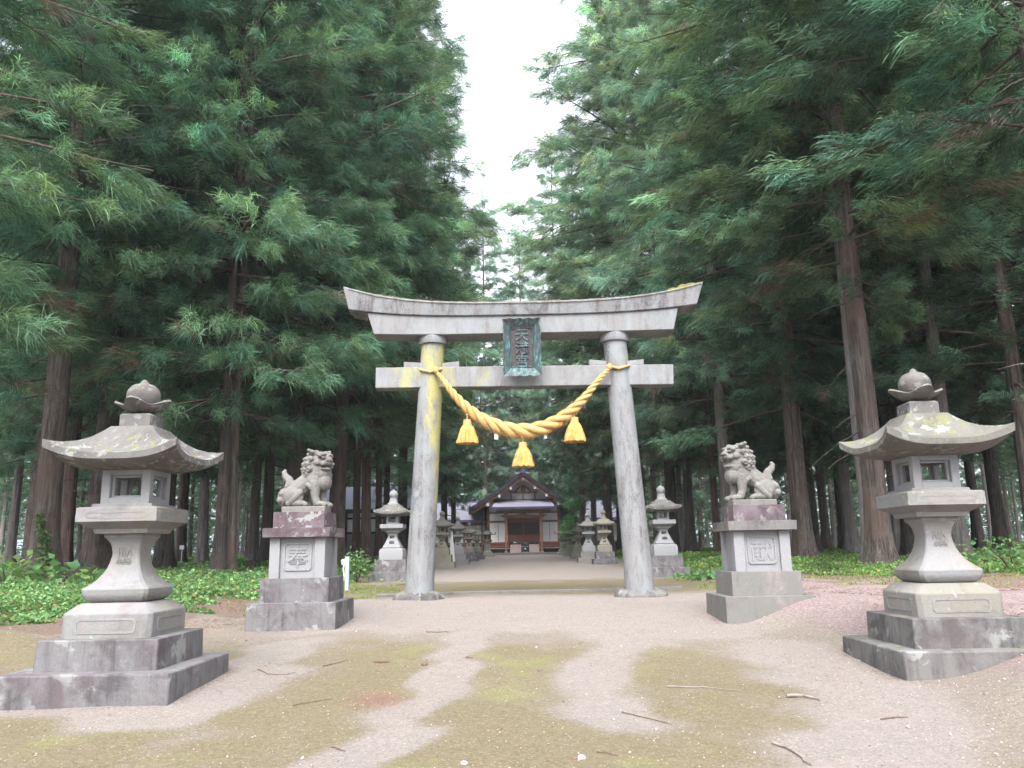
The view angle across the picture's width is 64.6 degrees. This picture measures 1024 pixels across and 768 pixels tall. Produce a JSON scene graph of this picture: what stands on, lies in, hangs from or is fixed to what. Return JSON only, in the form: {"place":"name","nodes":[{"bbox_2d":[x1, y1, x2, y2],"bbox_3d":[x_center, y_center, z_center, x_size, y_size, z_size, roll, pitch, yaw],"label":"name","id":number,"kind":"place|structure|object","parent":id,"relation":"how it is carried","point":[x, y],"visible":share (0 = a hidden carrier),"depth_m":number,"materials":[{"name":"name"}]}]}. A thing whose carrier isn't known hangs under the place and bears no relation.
{"place":"outdoors","nodes":[
{"label":"outdoors","id":0,"kind":"place"},
{"bbox_2d":[0,541,1023,767],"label":"ground","id":1,"kind":"structure","parent":0,"point":[582,676],"depth_m":5.69,"materials":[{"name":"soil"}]},
{"bbox_2d":[0,400,34,560],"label":"cedar tree","id":2,"kind":"object","parent":1,"relation":"on","point":[5,503],"visible":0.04,"depth_m":59.57,"materials":[{"name":"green plant"}]},
{"bbox_2d":[0,350,38,520],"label":"cedar tree","id":3,"kind":"object","parent":1,"relation":"on","point":[26,492],"visible":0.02,"depth_m":52.33,"materials":[{"name":"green plant"}]},
{"bbox_2d":[0,546,62,584],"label":"broadleaf plant","id":4,"kind":"object","parent":1,"relation":"on","point":[12,565],"visible":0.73,"depth_m":13.28,"materials":[{"name":"green plant"}]},
{"bbox_2d":[0,40,82,563],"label":"cedar tree","id":5,"kind":"object","parent":1,"relation":"on","point":[11,542],"visible":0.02,"depth_m":35.83,"materials":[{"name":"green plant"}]},
{"bbox_2d":[0,8,101,464],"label":"cedar tree","id":6,"kind":"object","parent":1,"relation":"on","point":[17,449],"depth_m":34.43,"materials":[{"name":"green plant"}]},
{"bbox_2d":[13,559,104,584],"bbox_3d":[-8.155,3.393,14.110,2.073,0.665,1.450,10,-16,-42],"label":"broadleaf plant","id":7,"kind":"object","parent":1,"relation":"on","point":[73,565],"visible":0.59,"depth_m":14.19,"materials":[{"name":"green plant"}]},
{"bbox_2d":[74,471,89,558],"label":"cedar tree","id":8,"kind":"object","parent":1,"relation":"on","point":[79,537],"visible":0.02,"depth_m":68.29,"materials":[{"name":"brown plant"}]},
{"bbox_2d":[0,0,166,570],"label":"cedar tree","id":9,"kind":"object","parent":1,"relation":"on","point":[17,441],"visible":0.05,"depth_m":29.93,"materials":[{"name":"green plant"}]},
{"bbox_2d":[0,0,189,402],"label":"cedar tree","id":10,"kind":"object","parent":1,"relation":"on","point":[9,282],"visible":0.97,"depth_m":15.80,"materials":[{"name":"green plant"}]},
{"bbox_2d":[0,0,212,573],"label":"cedar tree","id":11,"kind":"object","parent":1,"relation":"on","point":[69,493],"visible":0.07,"depth_m":23.74,"materials":[{"name":"green plant"}]},
{"bbox_2d":[0,380,228,709],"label":"stone lantern","id":12,"kind":"object","parent":1,"relation":"on","point":[126,638],"visible":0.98,"depth_m":6.11,"materials":[{"name":"stone"}]},
{"bbox_2d":[0,0,278,578],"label":"cedar tree","id":13,"kind":"object","parent":1,"relation":"on","point":[49,487],"visible":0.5,"depth_m":19.35,"materials":[{"name":"green plant"}]},
{"bbox_2d":[30,511,58,578],"bbox_3d":[-10.443,3.645,17.959,0.970,1.651,0.516,9,-16,-41],"label":"ivy vine","id":14,"kind":"object","parent":13,"relation":"attached to","point":[39,521],"visible":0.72,"depth_m":18.05,"materials":[{"name":"green plant"}]},
{"bbox_2d":[22,12,258,494],"bbox_3d":[-13.872,-6.796,32.302,10.035,28.350,9.494,6,-13,-29],"label":"cedar tree","id":15,"kind":"object","parent":1,"relation":"on","point":[212,443],"visible":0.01,"depth_m":29.82,"materials":[{"name":"green plant"}]},
{"bbox_2d":[0,0,306,572],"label":"cedar tree","id":16,"kind":"object","parent":1,"relation":"on","point":[96,550],"visible":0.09,"depth_m":21.57,"materials":[{"name":"green plant"}]},
{"bbox_2d":[26,0,324,568],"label":"cedar tree","id":17,"kind":"object","parent":1,"relation":"on","point":[164,553],"visible":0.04,"depth_m":23.62,"materials":[{"name":"green plant"}]},
{"bbox_2d":[81,44,281,562],"bbox_3d":[-13.892,-6.047,36.044,10.035,28.350,9.494,-9,-14,32],"label":"cedar tree","id":18,"kind":"object","parent":1,"relation":"on","point":[182,534],"visible":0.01,"depth_m":33.56,"materials":[{"name":"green plant"}]},
{"bbox_2d":[0,555,378,625],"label":"ground cover","id":19,"kind":"object","parent":1,"relation":"on","point":[202,581],"visible":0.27,"depth_m":12.22,"materials":[{"name":"green plant"}]},
{"bbox_2d":[174,484,216,556],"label":"cedar tree","id":20,"kind":"object","parent":1,"relation":"on","point":[191,528],"visible":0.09,"depth_m":76.41,"materials":[{"name":"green plant"}]},
{"bbox_2d":[12,0,415,572],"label":"cedar tree","id":21,"kind":"object","parent":1,"relation":"on","point":[324,51],"visible":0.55,"depth_m":20.74,"materials":[{"name":"green plant"}]},
{"bbox_2d":[193,60,274,562],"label":"cedar tree","id":22,"kind":"object","parent":1,"relation":"on","point":[202,552],"visible":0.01,"depth_m":31.63,"materials":[{"name":"brown plant"}]},
{"bbox_2d":[57,0,412,571],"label":"cedar tree","id":23,"kind":"object","parent":1,"relation":"on","point":[267,250],"visible":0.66,"depth_m":21.34,"materials":[{"name":"green plant"}]},
{"bbox_2d":[210,448,280,555],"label":"cedar tree","id":24,"kind":"object","parent":1,"relation":"on","point":[244,502],"visible":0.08,"depth_m":76.20,"materials":[{"name":"brown plant"}]},
{"bbox_2d":[236,432,265,554],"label":"cedar tree","id":25,"kind":"object","parent":1,"relation":"on","point":[238,519],"visible":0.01,"depth_m":55.07,"materials":[{"name":"brown plant"}]},
{"bbox_2d":[239,472,274,554],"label":"cedar tree","id":26,"kind":"object","parent":1,"relation":"on","point":[247,529],"visible":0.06,"depth_m":82.07,"materials":[{"name":"brown plant"}]},
{"bbox_2d":[180,62,349,559],"bbox_3d":[-10.687,-6.086,36.075,9.637,28.350,9.054,-7,-13,25],"label":"cedar tree","id":27,"kind":"object","parent":1,"relation":"on","point":[252,551],"visible":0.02,"depth_m":33.56,"materials":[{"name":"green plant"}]},
{"bbox_2d":[182,1,395,563],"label":"cedar tree","id":28,"kind":"object","parent":1,"relation":"on","point":[267,511],"visible":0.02,"depth_m":28.81,"materials":[{"name":"green plant"}]},
{"bbox_2d":[245,511,353,631],"bbox_3d":[-2.499,2.341,9.711,1.030,1.575,1.030,-1,-12,1],"label":"statue pedestal","id":29,"kind":"object","parent":1,"relation":"on","point":[302,586],"visible":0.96,"depth_m":9.43,"materials":[{"name":"stone"}]},
{"bbox_2d":[277,449,334,511],"bbox_3d":[-2.521,1.199,9.972,0.697,0.775,0.404,-1,-12,1],"label":"lion dog statue","id":30,"kind":"object","parent":29,"relation":"on","point":[314,480],"visible":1,"depth_m":9.84,"materials":[{"name":"stone"}]},
{"bbox_2d":[136,0,472,485],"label":"cedar tree","id":31,"kind":"object","parent":1,"relation":"on","point":[298,402],"visible":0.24,"depth_m":25.38,"materials":[{"name":"green plant"}]},
{"bbox_2d":[216,0,482,567],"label":"cedar tree","id":32,"kind":"object","parent":1,"relation":"on","point":[337,497],"visible":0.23,"depth_m":27.68,"materials":[{"name":"green plant"}]},
{"bbox_2d":[337,546,383,582],"bbox_3d":[-3.674,4.234,19.093,1.110,0.983,1.186,8,-15,-36],"label":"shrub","id":33,"kind":"object","parent":1,"relation":"on","point":[362,564],"visible":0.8,"depth_m":18.99,"materials":[{"name":"green plant"}]},
{"bbox_2d":[313,486,411,555],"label":"storehouse","id":34,"kind":"structure","parent":1,"relation":"on","point":[348,516],"depth_m":45.46,"materials":[{"name":"white paint"}]},
{"bbox_2d":[244,0,487,559],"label":"cedar tree","id":35,"kind":"object","parent":1,"relation":"on","point":[356,465],"visible":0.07,"depth_m":31.10,"materials":[{"name":"green plant"}]},
{"bbox_2d":[368,490,409,581],"bbox_3d":[-2.947,3.886,20.069,1.030,2.528,1.030,-1,-12,2],"label":"stone lantern","id":36,"kind":"object","parent":1,"relation":"on","point":[391,565],"visible":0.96,"depth_m":19.79,"materials":[{"name":"stone"}]},
{"bbox_2d":[278,0,505,563],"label":"cedar tree","id":37,"kind":"object","parent":1,"relation":"on","point":[365,541],"visible":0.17,"depth_m":30.94,"materials":[{"name":"green plant"}]},
{"bbox_2d":[304,55,482,556],"bbox_3d":[-6.044,-5.326,40.069,9.601,28.350,9.010,9,-15,-39],"label":"cedar tree","id":38,"kind":"object","parent":1,"relation":"on","point":[453,412],"visible":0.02,"depth_m":38.25,"materials":[{"name":"green plant"}]},
{"bbox_2d":[284,3,516,546],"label":"cedar tree","id":39,"kind":"object","parent":1,"relation":"on","point":[465,253],"visible":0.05,"depth_m":41.78,"materials":[{"name":"green plant"}]},
{"bbox_2d":[331,0,508,551],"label":"cedar tree","id":40,"kind":"object","parent":1,"relation":"on","point":[402,536],"visible":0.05,"depth_m":45.81,"materials":[{"name":"green plant"}]},
{"bbox_2d":[435,511,455,567],"bbox_3d":[-2.845,6.477,33.013,1.061,2.604,1.061,-1,-12,1],"label":"stone lantern","id":41,"kind":"object","parent":1,"relation":"on","point":[443,557],"visible":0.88,"depth_m":32.75,"materials":[{"name":"stone"}]},
{"bbox_2d":[398,150,499,544],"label":"cedar tree","id":42,"kind":"object","parent":1,"relation":"on","point":[443,486],"visible":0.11,"depth_m":46.78,"materials":[{"name":"green plant"}]},
{"bbox_2d":[448,516,469,564],"bbox_3d":[-2.588,7.640,38.794,1.061,2.604,1.061,-1,-12,1],"label":"stone lantern","id":43,"kind":"object","parent":1,"relation":"on","point":[460,555],"visible":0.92,"depth_m":38.55,"materials":[{"name":"stone"}]},
{"bbox_2d":[435,494,486,551],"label":"side hall","id":44,"kind":"structure","parent":1,"relation":"on","point":[480,521],"depth_m":63.04,"materials":[{"name":"paint"}]},
{"bbox_2d":[431,193,496,543],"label":"cedar tree","id":45,"kind":"object","parent":1,"relation":"on","point":[490,443],"visible":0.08,"depth_m":51.99,"materials":[{"name":"green plant"}]},
{"bbox_2d":[461,522,478,561],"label":"stone lantern","id":46,"kind":"object","parent":1,"relation":"on","point":[470,552],"visible":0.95,"depth_m":45.41,"materials":[{"name":"stone"}]},
{"bbox_2d":[447,177,541,500],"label":"cedar tree","id":47,"kind":"object","parent":1,"relation":"on","point":[493,268],"visible":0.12,"depth_m":78.34,"materials":[{"name":"green plant"}]},
{"bbox_2d":[1,456,1023,559],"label":"wood","id":48,"kind":"object","parent":1,"relation":"on","point":[710,535],"visible":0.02,"depth_m":114.56,"materials":[{"name":"brown wood"}]},
{"bbox_2d":[468,223,571,542],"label":"cedar tree","id":49,"kind":"object","parent":1,"relation":"on","point":[522,404],"visible":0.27,"depth_m":80.50,"materials":[{"name":"green plant"}]},
{"bbox_2d":[468,469,574,555],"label":"worship hall","id":50,"kind":"structure","parent":1,"relation":"on","point":[531,514],"depth_m":60.91,"materials":[{"name":"wood"}]},
{"bbox_2d":[507,519,539,541],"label":"door","id":51,"kind":"structure","parent":50,"relation":"in","point":[518,530],"depth_m":61.04,"materials":[{"name":"brown wood"}]},
{"bbox_2d":[343,282,702,600],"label":"torii gate","id":52,"kind":"structure","parent":1,"relation":"on","point":[612,324],"depth_m":12.78,"materials":[{"name":"grey stone"}]},
{"bbox_2d":[502,318,541,376],"bbox_3d":[0.157,-0.557,12.672,0.600,0.910,0.320,-1,-6,1],"label":"name plaque","id":53,"kind":"object","parent":52,"relation":"attached to","point":[522,347],"visible":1,"depth_m":12.58,"materials":[{"name":"teal metal"}]},
{"bbox_2d":[419,363,630,467],"bbox_3d":[0.209,0.460,12.628,3.415,1.714,0.752,-1,-12,1],"label":"sacred rope","id":54,"kind":"object","parent":52,"relation":"hanging from","point":[523,457],"visible":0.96,"depth_m":12.33,"materials":[{"name":"yellow fabric"}]},
{"bbox_2d":[375,586,682,596],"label":"kerb","id":55,"kind":"structure","parent":1,"relation":"on","point":[528,591],"depth_m":13.42,"materials":[{"name":"stone"}]},
{"bbox_2d":[501,128,601,537],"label":"cedar tree","id":56,"kind":"object","parent":1,"relation":"on","point":[528,294],"visible":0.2,"depth_m":77.12,"materials":[{"name":"green plant"}]},
{"bbox_2d":[559,496,590,553],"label":"young fir","id":57,"kind":"object","parent":1,"relation":"on","point":[570,523],"visible":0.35,"depth_m":54.54,"materials":[{"name":"green plant"}]},
{"bbox_2d":[536,167,617,544],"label":"cedar tree","id":58,"kind":"object","parent":1,"relation":"on","point":[561,394],"visible":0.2,"depth_m":49.72,"materials":[{"name":"green plant"}]},
{"bbox_2d":[570,522,583,558],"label":"stone lantern","id":59,"kind":"object","parent":1,"relation":"on","point":[576,550],"visible":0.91,"depth_m":48.79,"materials":[{"name":"stone"}]},
{"bbox_2d":[552,191,617,550],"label":"cedar tree","id":60,"kind":"object","parent":1,"relation":"on","point":[593,505],"visible":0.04,"depth_m":51.35,"materials":[{"name":"green plant"}]},
{"bbox_2d":[577,513,596,562],"bbox_3d":[3.489,7.187,37.070,1.050,2.578,1.050,-1,-12,1],"label":"stone lantern","id":61,"kind":"object","parent":1,"relation":"on","point":[588,549],"visible":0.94,"depth_m":36.81,"materials":[{"name":"white stone"}]},
{"bbox_2d":[559,499,616,549],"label":"side hall","id":62,"kind":"structure","parent":1,"relation":"on","point":[599,508],"depth_m":62.99,"materials":[{"name":"paint"}]},
{"bbox_2d":[551,160,649,556],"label":"cedar tree","id":63,"kind":"object","parent":1,"relation":"on","point":[592,465],"visible":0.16,"depth_m":45.78,"materials":[{"name":"green plant"}]},
{"bbox_2d":[592,510,618,564],"bbox_3d":[3.925,6.665,34.517,1.061,2.604,1.061,-1,-12,1],"label":"stone lantern","id":64,"kind":"object","parent":1,"relation":"on","point":[604,553],"visible":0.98,"depth_m":34.19,"materials":[{"name":"stone"}]},
{"bbox_2d":[494,0,734,499],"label":"cedar tree","id":65,"kind":"object","parent":1,"relation":"on","point":[562,87],"visible":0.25,"depth_m":43.31,"materials":[{"name":"green plant"}]},
{"bbox_2d":[583,252,650,549],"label":"cedar tree","id":66,"kind":"object","parent":1,"relation":"on","point":[619,544],"depth_m":53.94,"materials":[{"name":"green plant"}]},
{"bbox_2d":[512,1,730,541],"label":"cedar tree","id":67,"kind":"object","parent":1,"relation":"on","point":[588,417],"visible":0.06,"depth_m":46.98,"materials":[{"name":"green plant"}]},
{"bbox_2d":[221,571,1023,616],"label":"sparse grass","id":68,"kind":"structure","parent":1,"relation":"on","point":[698,586],"depth_m":13.62,"materials":[{"name":"green plant"}]},
{"bbox_2d":[537,0,751,551],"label":"cedar tree","id":69,"kind":"object","parent":1,"relation":"on","point":[598,56],"visible":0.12,"depth_m":41.87,"materials":[{"name":"green plant"}]},
{"bbox_2d":[580,116,749,549],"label":"cedar tree","id":70,"kind":"object","parent":1,"relation":"on","point":[678,473],"visible":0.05,"depth_m":42.52,"materials":[{"name":"green plant"}]},
{"bbox_2d":[645,485,689,576],"bbox_3d":[3.732,3.768,20.004,1.030,2.528,1.030,-1,-12,0],"label":"stone lantern","id":71,"kind":"object","parent":1,"relation":"on","point":[666,559],"visible":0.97,"depth_m":19.75,"materials":[{"name":"white stone"}]},
{"bbox_2d":[585,1,776,551],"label":"cedar tree","id":72,"kind":"object","parent":1,"relation":"on","point":[690,541],"visible":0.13,"depth_m":37.22,"materials":[{"name":"green plant"}]},
{"bbox_2d":[665,569,722,581],"bbox_3d":[4.037,4.023,16.893,1.641,0.326,1.597,-1,-12,1],"label":"weed clump","id":73,"kind":"object","parent":1,"relation":"on","point":[697,574],"visible":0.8,"depth_m":16.78,"materials":[{"name":"green plant"}]},
{"bbox_2d":[681,404,720,547],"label":"cedar tree","id":74,"kind":"object","parent":1,"relation":"on","point":[703,498],"visible":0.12,"depth_m":80.56,"materials":[{"name":"green plant"}]},
{"bbox_2d":[681,457,720,547],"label":"cedar tree","id":75,"kind":"object","parent":1,"relation":"on","point":[695,483],"visible":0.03,"depth_m":84.33,"materials":[{"name":"green plant"}]},
{"bbox_2d":[568,0,840,554],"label":"cedar tree","id":76,"kind":"object","parent":1,"relation":"on","point":[625,176],"visible":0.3,"depth_m":31.29,"materials":[{"name":"green plant"}]},
{"bbox_2d":[603,1,805,552],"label":"cedar tree","id":77,"kind":"object","parent":1,"relation":"on","point":[707,406],"visible":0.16,"depth_m":34.62,"materials":[{"name":"green plant"}]},
{"bbox_2d":[678,57,836,491],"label":"cedar tree","id":78,"kind":"object","parent":1,"relation":"on","point":[737,438],"visible":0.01,"depth_m":39.95,"materials":[{"name":"green plant"}]},
{"bbox_2d":[706,504,815,623],"bbox_3d":[2.915,2.249,9.657,1.030,1.575,1.030,-1,-12,1],"label":"statue pedestal","id":79,"kind":"object","parent":1,"relation":"on","point":[757,577],"visible":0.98,"depth_m":9.38,"materials":[{"name":"stone"}]},
{"bbox_2d":[720,441,780,505],"bbox_3d":[2.904,1.104,9.909,0.705,0.775,0.416,-1,-12,1],"label":"lion dog statue","id":80,"kind":"object","parent":79,"relation":"on","point":[742,473],"visible":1,"depth_m":9.78,"materials":[{"name":"stone"}]},
{"bbox_2d":[618,7,959,557],"bbox_3d":[8.246,-9.077,26.203,9.826,29.768,9.333,5,-13,-28],"label":"cedar tree","id":81,"kind":"object","parent":1,"relation":"on","point":[788,344],"visible":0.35,"depth_m":24.00,"materials":[{"name":"green plant"}]},
{"bbox_2d":[726,258,855,550],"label":"cedar tree","id":82,"kind":"object","parent":1,"relation":"on","point":[826,538],"depth_m":37.18,"materials":[{"name":"brown plant"}]},
{"bbox_2d":[704,122,879,551],"bbox_3d":[12.960,-6.313,37.208,8.508,28.350,8.905,4,-13,-21],"label":"cedar tree","id":83,"kind":"object","parent":1,"relation":"on","point":[811,494],"depth_m":34.52,"materials":[{"name":"green plant"}]},
{"bbox_2d":[706,107,916,554],"bbox_3d":[12.271,-7.691,33.582,8.905,29.768,8.508,-1,-12,1],"label":"cedar tree","id":84,"kind":"object","parent":1,"relation":"on","point":[851,541],"visible":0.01,"depth_m":30.56,"materials":[{"name":"green plant"}]},
{"bbox_2d":[614,0,1023,566],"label":"cedar tree","id":85,"kind":"object","parent":1,"relation":"on","point":[879,540],"visible":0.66,"depth_m":17.49,"materials":[{"name":"green plant"}]},
{"bbox_2d":[615,541,1023,579],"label":"ground cover","id":86,"kind":"object","parent":1,"relation":"on","point":[705,558],"visible":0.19,"depth_m":17.78,"materials":[{"name":"green plant"}]},
{"bbox_2d":[766,324,885,549],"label":"cedar tree","id":87,"kind":"object","parent":1,"relation":"on","point":[839,516],"visible":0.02,"depth_m":40.26,"materials":[{"name":"brown plant"}]},
{"bbox_2d":[670,0,983,560],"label":"cedar tree","id":88,"kind":"object","parent":1,"relation":"on","point":[800,239],"visible":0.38,"depth_m":18.27,"materials":[{"name":"green plant"}]},
{"bbox_2d":[691,0,1023,369],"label":"cedar tree","id":89,"kind":"object","parent":1,"relation":"on","point":[926,130],"visible":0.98,"depth_m":13.49,"materials":[{"name":"green plant"}]},
{"bbox_2d":[749,100,1017,551],"bbox_3d":[12.794,-7.692,30.067,9.826,28.350,9.333,7,-14,-33],"label":"cedar tree","id":90,"kind":"object","parent":1,"relation":"on","point":[895,524],"visible":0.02,"depth_m":27.74,"materials":[{"name":"green plant"}]},
{"bbox_2d":[746,0,1023,555],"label":"cedar tree","id":91,"kind":"object","parent":1,"relation":"on","point":[960,533],"visible":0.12,"depth_m":22.04,"materials":[{"name":"green plant"}]},
{"bbox_2d":[755,61,1023,558],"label":"cedar tree","id":92,"kind":"object","parent":1,"relation":"on","point":[907,537],"visible":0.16,"depth_m":25.75,"materials":[{"name":"green plant"}]},
{"bbox_2d":[798,0,1023,548],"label":"cedar tree","id":93,"kind":"object","parent":1,"relation":"on","point":[1000,307],"visible":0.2,"depth_m":21.58,"materials":[{"name":"green plant"}]},
{"bbox_2d":[810,5,1023,552],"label":"cedar tree","id":94,"kind":"object","parent":1,"relation":"on","point":[997,514],"visible":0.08,"depth_m":26.41,"materials":[{"name":"green plant"}]},
{"bbox_2d":[839,369,1023,680],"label":"stone lantern","id":95,"kind":"object","parent":1,"relation":"on","point":[942,616],"visible":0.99,"depth_m":6.49,"materials":[{"name":"stone"}]},
{"bbox_2d":[872,92,1023,549],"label":"cedar tree","id":96,"kind":"object","parent":1,"relation":"on","point":[977,531],"visible":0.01,"depth_m":31.28,"materials":[{"name":"green plant"}]},
{"bbox_2d":[913,531,1023,572],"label":"weed clump","id":97,"kind":"object","parent":1,"relation":"on","point":[1018,551],"visible":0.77,"depth_m":13.54,"materials":[{"name":"green plant"}]},
{"bbox_2d":[966,293,1001,543],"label":"cedar tree","id":98,"kind":"object","parent":1,"relation":"on","point":[987,508],"visible":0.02,"depth_m":49.94,"materials":[{"name":"brown plant"}]},
{"bbox_2d":[962,377,1017,542],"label":"cedar tree","id":99,"kind":"object","parent":1,"relation":"on","point":[1006,506],"visible":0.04,"depth_m":69.55,"materials":[{"name":"brown plant"}]},
{"bbox_2d":[961,6,1023,487],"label":"cedar tree","id":100,"kind":"object","parent":1,"relation":"on","point":[1011,463],"visible":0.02,"depth_m":33.40,"materials":[{"name":"green plant"}]},
{"bbox_2d":[994,372,1022,542],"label":"cedar tree","id":101,"kind":"object","parent":1,"relation":"on","point":[1018,531],"visible":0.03,"depth_m":53.82,"materials":[{"name":"brown plant"}]},
{"bbox_2d":[0,572,1023,767],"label":"fallen needles","id":102,"kind":"object","parent":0,"point":[231,607],"visible":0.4,"depth_m":7.88,"materials":[{"name":"brown plant"}]},
{"bbox_2d":[1,0,1023,554],"label":"sky","id":103,"kind":"structure","parent":0,"point":[505,34],"materials":[{"name":"white"}]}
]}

